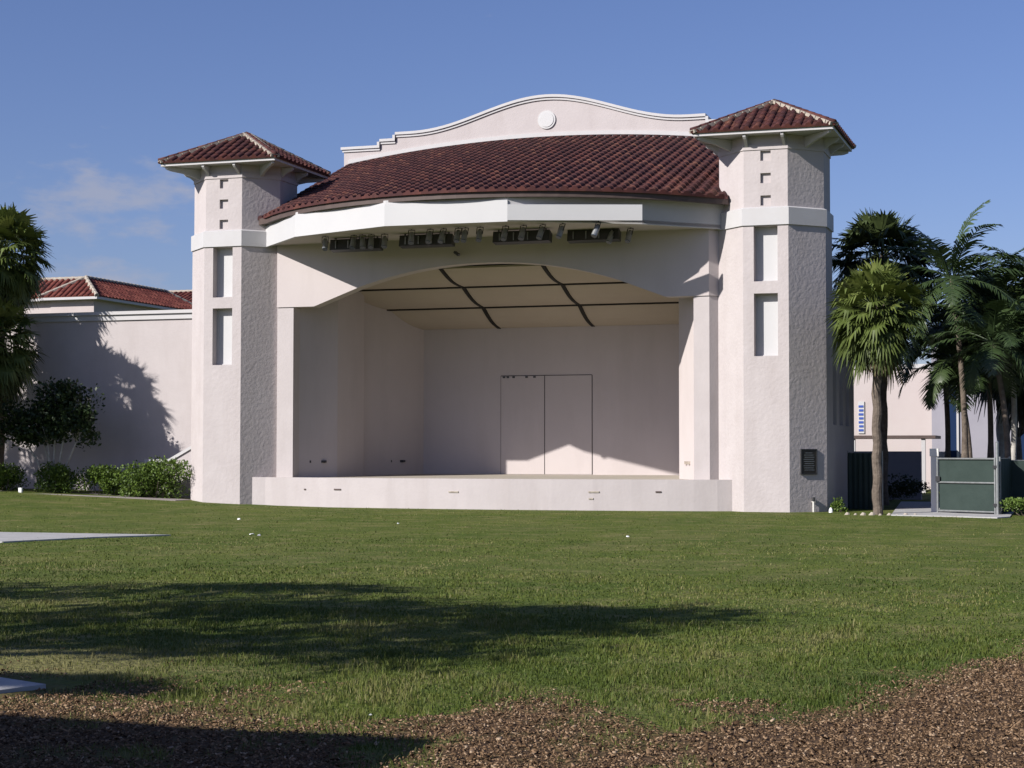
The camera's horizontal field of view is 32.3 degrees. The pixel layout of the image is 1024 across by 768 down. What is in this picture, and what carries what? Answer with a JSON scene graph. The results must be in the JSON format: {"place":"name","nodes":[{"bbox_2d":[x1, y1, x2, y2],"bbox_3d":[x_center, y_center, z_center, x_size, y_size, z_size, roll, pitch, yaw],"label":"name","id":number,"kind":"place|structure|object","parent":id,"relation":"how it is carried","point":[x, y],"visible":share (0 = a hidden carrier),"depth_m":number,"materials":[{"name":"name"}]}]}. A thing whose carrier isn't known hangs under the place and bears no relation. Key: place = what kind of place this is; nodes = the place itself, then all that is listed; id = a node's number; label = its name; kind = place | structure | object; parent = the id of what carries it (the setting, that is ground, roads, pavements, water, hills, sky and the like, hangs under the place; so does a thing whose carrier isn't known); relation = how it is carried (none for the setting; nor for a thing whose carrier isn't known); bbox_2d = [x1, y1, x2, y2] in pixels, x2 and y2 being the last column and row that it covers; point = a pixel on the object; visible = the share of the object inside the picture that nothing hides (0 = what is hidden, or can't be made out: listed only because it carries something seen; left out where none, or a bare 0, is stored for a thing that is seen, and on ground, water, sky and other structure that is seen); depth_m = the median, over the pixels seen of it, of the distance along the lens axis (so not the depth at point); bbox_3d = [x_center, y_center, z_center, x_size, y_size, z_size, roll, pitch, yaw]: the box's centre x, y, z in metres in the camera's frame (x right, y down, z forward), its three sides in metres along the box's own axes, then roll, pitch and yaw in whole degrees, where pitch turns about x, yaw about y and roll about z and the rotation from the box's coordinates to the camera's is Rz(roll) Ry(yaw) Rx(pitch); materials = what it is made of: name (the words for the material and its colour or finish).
{"place":"outdoors","nodes":[
{"label":"outdoors","id":0,"kind":"place"},
{"bbox_2d":[0,532,170,542],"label":"path","id":1,"kind":"structure","parent":0,"point":[5,537],"depth_m":38.28,"materials":[{"name":"concrete"}]},
{"bbox_2d":[19,492,190,500],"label":"pavement","id":2,"kind":"structure","parent":0,"point":[153,498],"depth_m":60.36,"materials":[{"name":"grey concrete"}]},
{"bbox_2d":[33,461,77,493],"bbox_3d":[-16.035,3.344,62.057,1.699,1.300,1.193,-1,-2,18],"label":"shrub","id":3,"kind":"object","parent":2,"relation":"on","point":[56,477],"visible":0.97,"depth_m":61.80,"materials":[{"name":"green plant"}]},
{"bbox_2d":[67,464,123,494],"bbox_3d":[-14.546,3.395,61.942,2.118,1.228,1.034,-1,-2,18],"label":"shrub","id":4,"kind":"object","parent":2,"relation":"on","point":[93,472],"visible":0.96,"depth_m":61.72,"materials":[{"name":"green plant"}]},
{"bbox_2d":[107,455,192,498],"bbox_3d":[-12.346,3.281,61.263,3.156,1.643,2.070,-1,-2,18],"label":"shrub","id":5,"kind":"object","parent":2,"relation":"on","point":[149,480],"visible":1,"depth_m":61.02,"materials":[{"name":"green plant"}]},
{"bbox_2d":[0,488,1023,767],"bbox_3d":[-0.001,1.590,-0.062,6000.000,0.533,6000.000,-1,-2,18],"label":"lawn","id":6,"kind":"structure","parent":0,"point":[56,508],"depth_m":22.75,"materials":[{"name":"green plant"}]},
{"bbox_2d":[0,461,30,490],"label":"shrub","id":7,"kind":"object","parent":6,"relation":"on","point":[9,478],"visible":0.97,"depth_m":62.72,"materials":[{"name":"green plant"}]},
{"bbox_2d":[0,677,45,693],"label":"concrete pad","id":8,"kind":"object","parent":6,"relation":"on","point":[7,685],"visible":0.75,"depth_m":13.62,"materials":[{"name":"grey concrete"}]},
{"bbox_2d":[0,296,49,409],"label":"sabal palm","id":9,"kind":"object","parent":6,"relation":"on","point":[17,362],"visible":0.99,"depth_m":63.40,"materials":[{"name":"green plant"}]},
{"bbox_2d":[0,202,55,489],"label":"sabal palm","id":10,"kind":"object","parent":6,"relation":"on","point":[17,287],"visible":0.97,"depth_m":64.05,"materials":[{"name":"green plant"}]},
{"bbox_2d":[0,376,105,491],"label":"tree","id":11,"kind":"object","parent":6,"relation":"on","point":[60,418],"visible":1,"depth_m":62.14,"materials":[{"name":"green plant"}]},
{"bbox_2d":[4,309,191,491],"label":"wall","id":12,"kind":"structure","parent":6,"relation":"on","point":[136,366],"depth_m":64.82,"materials":[{"name":"paint"}]},
{"bbox_2d":[24,275,191,313],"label":"tile roofed building","id":13,"kind":"structure","parent":6,"relation":"on","point":[73,294],"depth_m":93.84,"materials":[{"name":"red tile"}]},
{"bbox_2d":[99,468,125,494],"bbox_3d":[-13.855,3.481,61.952,1.292,1.107,1.055,0,-2,-9],"label":"shrub","id":14,"kind":"object","parent":6,"relation":"on","point":[106,489],"visible":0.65,"depth_m":61.64,"materials":[{"name":"green plant"}]},
{"bbox_2d":[144,446,190,497],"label":"stair wall","id":15,"kind":"structure","parent":6,"relation":"on","point":[185,454],"depth_m":62.31,"materials":[{"name":"paint"}]},
{"bbox_2d":[158,94,856,511],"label":"bandshell","id":16,"kind":"structure","parent":6,"relation":"on","point":[674,354],"depth_m":59.53,"materials":[{"name":"paint"}]},
{"bbox_2d":[322,236,328,250],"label":"stage light","id":17,"kind":"object","parent":16,"relation":"hanging from","point":[325,244],"visible":1,"depth_m":57.13,"materials":[{"name":"grey metal"}]},
{"bbox_2d":[349,235,356,249],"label":"stage light","id":18,"kind":"object","parent":16,"relation":"hanging from","point":[353,240],"visible":1,"depth_m":56.82,"materials":[{"name":"grey metal"}]},
{"bbox_2d":[329,236,382,252],"bbox_3d":[-5.074,-4.574,57.666,1.767,0.490,0.400,-1,-2,18],"label":"floodlight","id":19,"kind":"object","parent":16,"relation":"hanging from","point":[339,245],"visible":0.72,"depth_m":57.63,"materials":[{"name":"black metal"}]},
{"bbox_2d":[359,234,365,249],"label":"stage light","id":20,"kind":"object","parent":16,"relation":"hanging from","point":[362,240],"visible":1,"depth_m":56.73,"materials":[{"name":"grey metal"}]},
{"bbox_2d":[368,234,374,248],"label":"stage light","id":21,"kind":"object","parent":16,"relation":"hanging from","point":[371,240],"visible":1,"depth_m":56.62,"materials":[{"name":"grey metal"}]},
{"bbox_2d":[381,233,387,248],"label":"stage light","id":22,"kind":"object","parent":16,"relation":"hanging from","point":[384,239],"visible":1,"depth_m":56.48,"materials":[{"name":"grey metal"}]},
{"bbox_2d":[408,229,414,244],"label":"stage light","id":23,"kind":"object","parent":16,"relation":"hanging from","point":[411,235],"visible":1,"depth_m":55.45,"materials":[{"name":"grey metal"}]},
{"bbox_2d":[399,232,454,248],"bbox_3d":[-2.721,-4.617,56.521,1.796,0.490,0.400,-1,-2,18],"label":"floodlight","id":24,"kind":"object","parent":16,"relation":"hanging from","point":[419,241],"visible":0.88,"depth_m":56.41,"materials":[{"name":"black metal"}]},
{"bbox_2d":[425,229,433,243],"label":"stage light","id":25,"kind":"object","parent":16,"relation":"hanging from","point":[429,234],"visible":1,"depth_m":55.25,"materials":[{"name":"grey metal"}]},
{"bbox_2d":[438,228,446,243],"bbox_3d":[-2.194,-4.644,55.171,0.220,0.540,0.334,-1,-3,29],"label":"stage light","id":26,"kind":"object","parent":16,"relation":"hanging from","point":[442,233],"visible":1,"depth_m":55.11,"materials":[{"name":"grey metal"}]},
{"bbox_2d":[453,227,461,242],"bbox_3d":[-1.704,-4.650,55.008,0.220,0.540,0.334,-1,-2,16],"label":"stage light","id":27,"kind":"object","parent":16,"relation":"hanging from","point":[457,233],"visible":1,"depth_m":54.95,"materials":[{"name":"grey metal"}]},
{"bbox_2d":[461,227,468,242],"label":"stage light","id":28,"kind":"object","parent":16,"relation":"hanging from","point":[464,233],"visible":1,"depth_m":54.88,"materials":[{"name":"grey metal"}]},
{"bbox_2d":[476,226,483,241],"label":"stage light","id":29,"kind":"object","parent":16,"relation":"hanging from","point":[479,232],"visible":1,"depth_m":54.73,"materials":[{"name":"grey metal"}]},
{"bbox_2d":[500,225,508,240],"bbox_3d":[-0.238,-4.668,54.524,0.220,0.540,0.334,-1,-2,23],"label":"stage light","id":30,"kind":"object","parent":16,"relation":"hanging from","point":[504,231],"visible":1,"depth_m":54.47,"materials":[{"name":"grey metal"}]},
{"bbox_2d":[492,228,551,244],"bbox_3d":[0.323,-4.654,55.516,1.860,0.490,0.400,-1,-2,18],"label":"floodlight","id":31,"kind":"object","parent":16,"relation":"hanging from","point":[529,237],"visible":0.86,"depth_m":55.40,"materials":[{"name":"black metal"}]},
{"bbox_2d":[518,225,526,240],"bbox_3d":[0.308,-4.675,54.344,0.220,0.540,0.334,-1,-3,26],"label":"stage light","id":32,"kind":"object","parent":16,"relation":"hanging from","point":[522,230],"visible":1,"depth_m":54.29,"materials":[{"name":"grey metal"}]},
{"bbox_2d":[536,224,545,239],"bbox_3d":[0.876,-4.681,54.163,0.220,0.540,0.334,-2,-3,38],"label":"stage light","id":33,"kind":"object","parent":16,"relation":"hanging from","point":[540,233],"visible":1,"depth_m":54.11,"materials":[{"name":"grey metal"}]},
{"bbox_2d":[556,223,565,238],"bbox_3d":[1.475,-4.688,53.968,0.220,0.540,0.334,-2,-3,41],"label":"stage light","id":34,"kind":"object","parent":16,"relation":"hanging from","point":[559,234],"visible":1,"depth_m":53.91,"materials":[{"name":"grey metal"}]},
{"bbox_2d":[567,228,620,243],"bbox_3d":[2.580,-4.678,55.614,1.671,0.430,0.400,-1,-2,18],"label":"floodlight","id":35,"kind":"object","parent":16,"relation":"hanging from","point":[579,236],"visible":0.97,"depth_m":55.52,"materials":[{"name":"black metal"}]},
{"bbox_2d":[591,221,600,237],"bbox_3d":[2.544,-4.701,53.621,0.334,0.540,0.220,2,-3,-42],"label":"stage light","id":36,"kind":"object","parent":16,"relation":"hanging from","point":[595,231],"visible":1,"depth_m":53.56,"materials":[{"name":"grey metal"}]},
{"bbox_2d":[606,228,615,243],"bbox_3d":[3.074,-4.638,55.229,0.220,0.540,0.334,-2,-3,41],"label":"stage light","id":37,"kind":"object","parent":16,"relation":"hanging from","point":[610,238],"visible":1,"depth_m":55.17,"materials":[{"name":"grey metal"}]},
{"bbox_2d":[625,228,633,242],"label":"stage light","id":38,"kind":"object","parent":16,"relation":"hanging from","point":[629,233],"visible":1,"depth_m":54.98,"materials":[{"name":"grey metal"}]},
{"bbox_2d":[800,449,816,474],"bbox_3d":[9.042,2.368,53.822,0.600,0.780,0.041,1,-3,-27],"label":"plaque","id":39,"kind":"object","parent":16,"relation":"attached to","point":[808,461],"visible":1,"depth_m":53.81,"materials":[{"name":"brown metal"}]},
{"bbox_2d":[812,497,814,511],"bbox_3d":[9.168,3.723,53.795,0.118,0.550,0.092,-2,-3,41],"label":"pipe","id":40,"kind":"object","parent":16,"relation":"attached to","point":[813,499],"visible":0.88,"depth_m":53.76,"materials":[{"name":"plastic"}]},
{"bbox_2d":[0,639,1023,767],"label":"mulch","id":41,"kind":"object","parent":6,"relation":"on","point":[36,735],"visible":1,"depth_m":11.41,"materials":[{"name":"brown wood"}]},
{"bbox_2d":[830,497,848,511],"bbox_3d":[10.006,3.713,53.782,0.623,0.586,0.514,-2,-3,42],"label":"shrub","id":42,"kind":"object","parent":6,"relation":"on","point":[836,505],"visible":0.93,"depth_m":53.73,"materials":[{"name":"green plant"}]},
{"bbox_2d":[847,451,882,508],"bbox_3d":[11.331,3.159,56.714,1.177,2.010,0.094,-1,-3,29],"label":"screened fence","id":43,"kind":"object","parent":6,"relation":"on","point":[859,479],"visible":0.69,"depth_m":56.77,"materials":[{"name":"grey metal"}]},
{"bbox_2d":[824,257,931,514],"bbox_3d":[10.758,0.142,51.810,3.232,7.687,3.390,-1,-2,18],"label":"sabal palm","id":44,"kind":"object","parent":6,"relation":"on","point":[875,334],"visible":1,"depth_m":51.33,"materials":[{"name":"green plant"}]},
{"bbox_2d":[832,207,937,504],"bbox_3d":[12.808,-0.932,61.266,4.222,10.577,4.190,-1,-2,18],"label":"sabal palm","id":45,"kind":"object","parent":6,"relation":"on","point":[875,230],"visible":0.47,"depth_m":60.65,"materials":[{"name":"green plant"}]},
{"bbox_2d":[854,451,921,499],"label":"shade wall","id":46,"kind":"structure","parent":6,"relation":"on","point":[902,463],"depth_m":68.61,"materials":[{"name":"blue paint"}]},
{"bbox_2d":[854,364,931,489],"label":"pink building","id":47,"kind":"structure","parent":6,"relation":"on","point":[909,413],"depth_m":88.37,"materials":[{"name":"white paint"}]},
{"bbox_2d":[854,435,940,492],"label":"carport","id":48,"kind":"object","parent":6,"relation":"on","point":[923,438],"visible":0.32,"depth_m":80.28,"materials":[{"name":"white paint"}]},
{"bbox_2d":[888,473,930,500],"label":"hedge","id":49,"kind":"object","parent":6,"relation":"on","point":[910,488],"visible":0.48,"depth_m":65.69,"materials":[{"name":"green plant"}]},
{"bbox_2d":[891,501,1013,517],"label":"walkway","id":50,"kind":"structure","parent":6,"relation":"on","point":[917,508],"depth_m":51.74,"materials":[{"name":"concrete"}]},
{"bbox_2d":[871,273,993,457],"bbox_3d":[15.516,0.215,64.229,5.022,8.511,5.142,-1,-2,18],"label":"coconut palm","id":51,"kind":"object","parent":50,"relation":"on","point":[935,326],"visible":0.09,"depth_m":64.15,"materials":[{"name":"green plant"}]},
{"bbox_2d":[930,449,938,511],"bbox_3d":[12.706,2.984,53.123,0.260,2.080,0.260,-1,-2,18],"label":"gate post","id":52,"kind":"object","parent":50,"relation":"on","point":[934,453],"visible":0.82,"depth_m":53.03,"materials":[{"name":"metal"}]},
{"bbox_2d":[888,200,1023,457],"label":"coconut palm","id":53,"kind":"object","parent":50,"relation":"on","point":[954,295],"visible":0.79,"depth_m":56.19,"materials":[{"name":"green plant"}]},
{"bbox_2d":[898,311,1018,457],"bbox_3d":[14.600,0.922,57.904,3.896,6.584,4.150,-1,-2,18],"label":"coconut palm","id":54,"kind":"object","parent":50,"relation":"on","point":[940,379],"visible":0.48,"depth_m":57.49,"materials":[{"name":"green plant"}]},
{"bbox_2d":[910,248,1023,457],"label":"coconut palm","id":55,"kind":"object","parent":50,"relation":"on","point":[990,451],"visible":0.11,"depth_m":60.33,"materials":[{"name":"green plant"}]},
{"bbox_2d":[920,295,1023,457],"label":"coconut palm","id":56,"kind":"object","parent":50,"relation":"on","point":[994,364],"visible":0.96,"depth_m":54.49,"materials":[{"name":"green plant"}]},
{"bbox_2d":[934,264,1023,459],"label":"coconut palm","id":57,"kind":"object","parent":50,"relation":"on","point":[1002,284],"visible":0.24,"depth_m":57.79,"materials":[{"name":"green plant"}]},
{"bbox_2d":[995,441,998,513],"bbox_3d":[14.002,2.790,50.963,0.102,2.300,0.102,0,-2,-4],"label":"gate post","id":58,"kind":"object","parent":50,"relation":"on","point":[997,476],"visible":0.83,"depth_m":50.93,"materials":[{"name":"grey metal"}]},
{"bbox_2d":[936,457,996,513],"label":"gate","id":59,"kind":"structure","parent":58,"relation":"attached to","point":[966,484],"depth_m":51.88,"materials":[{"name":"green metal"}]},
{"bbox_2d":[999,457,1011,513],"bbox_3d":[14.648,3.078,52.423,0.094,1.840,2.764,-1,-2,21],"label":"screened fence","id":60,"kind":"object","parent":50,"relation":"on","point":[1005,475],"visible":0.66,"depth_m":51.97,"materials":[{"name":"green metal"}]},
{"bbox_2d":[922,320,1023,459],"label":"broadleaf tree","id":61,"kind":"object","parent":6,"relation":"on","point":[1019,450],"depth_m":71.05,"materials":[{"name":"green plant"}]},
{"bbox_2d":[948,316,1004,500],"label":"sabal palm","id":62,"kind":"object","parent":6,"relation":"on","point":[1000,434],"depth_m":66.40,"materials":[{"name":"green plant"}]},
{"bbox_2d":[931,347,1023,490],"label":"tall building","id":63,"kind":"structure","parent":6,"relation":"on","point":[979,433],"depth_m":83.48,"materials":[{"name":"white paint"}]},
{"bbox_2d":[949,385,958,457],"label":"window","id":64,"kind":"structure","parent":63,"relation":"in","point":[954,418],"depth_m":83.57,"materials":[{"name":"blue glass"}]},
{"bbox_2d":[1018,422,1023,459],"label":"window","id":65,"kind":"structure","parent":63,"relation":"in","point":[1022,437],"depth_m":82.58,"materials":[{"name":"blue glass"}]},
{"bbox_2d":[971,335,1023,438],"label":"sabal palm","id":66,"kind":"object","parent":6,"relation":"on","point":[1020,409],"visible":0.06,"depth_m":61.49,"materials":[{"name":"green plant"}]},
{"bbox_2d":[975,244,1023,328],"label":"coconut palm","id":67,"kind":"object","parent":6,"relation":"on","point":[1018,265],"visible":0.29,"depth_m":59.23,"materials":[{"name":"green plant"}]},
{"bbox_2d":[984,301,1023,372],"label":"coconut palm","id":68,"kind":"object","parent":6,"relation":"on","point":[1015,329],"visible":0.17,"depth_m":56.53,"materials":[{"name":"green plant"}]},
{"bbox_2d":[990,267,1023,351],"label":"coconut palm","id":69,"kind":"object","parent":6,"relation":"on","point":[1019,348],"visible":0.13,"depth_m":57.59,"materials":[{"name":"green plant"}]},
{"bbox_2d":[999,497,1023,515],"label":"shrub","id":70,"kind":"object","parent":6,"relation":"on","point":[1008,502],"visible":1,"depth_m":50.66,"materials":[{"name":"green plant"}]},
{"bbox_2d":[1011,460,1023,512],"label":"screened fence","id":71,"kind":"object","parent":6,"relation":"on","point":[1017,469],"visible":0.47,"depth_m":53.59,"materials":[{"name":"green metal"}]},
{"bbox_2d":[0,0,1023,363],"label":"sky","id":72,"kind":"structure","parent":0,"point":[929,94],"materials":[{"name":"blue"}]}
]}

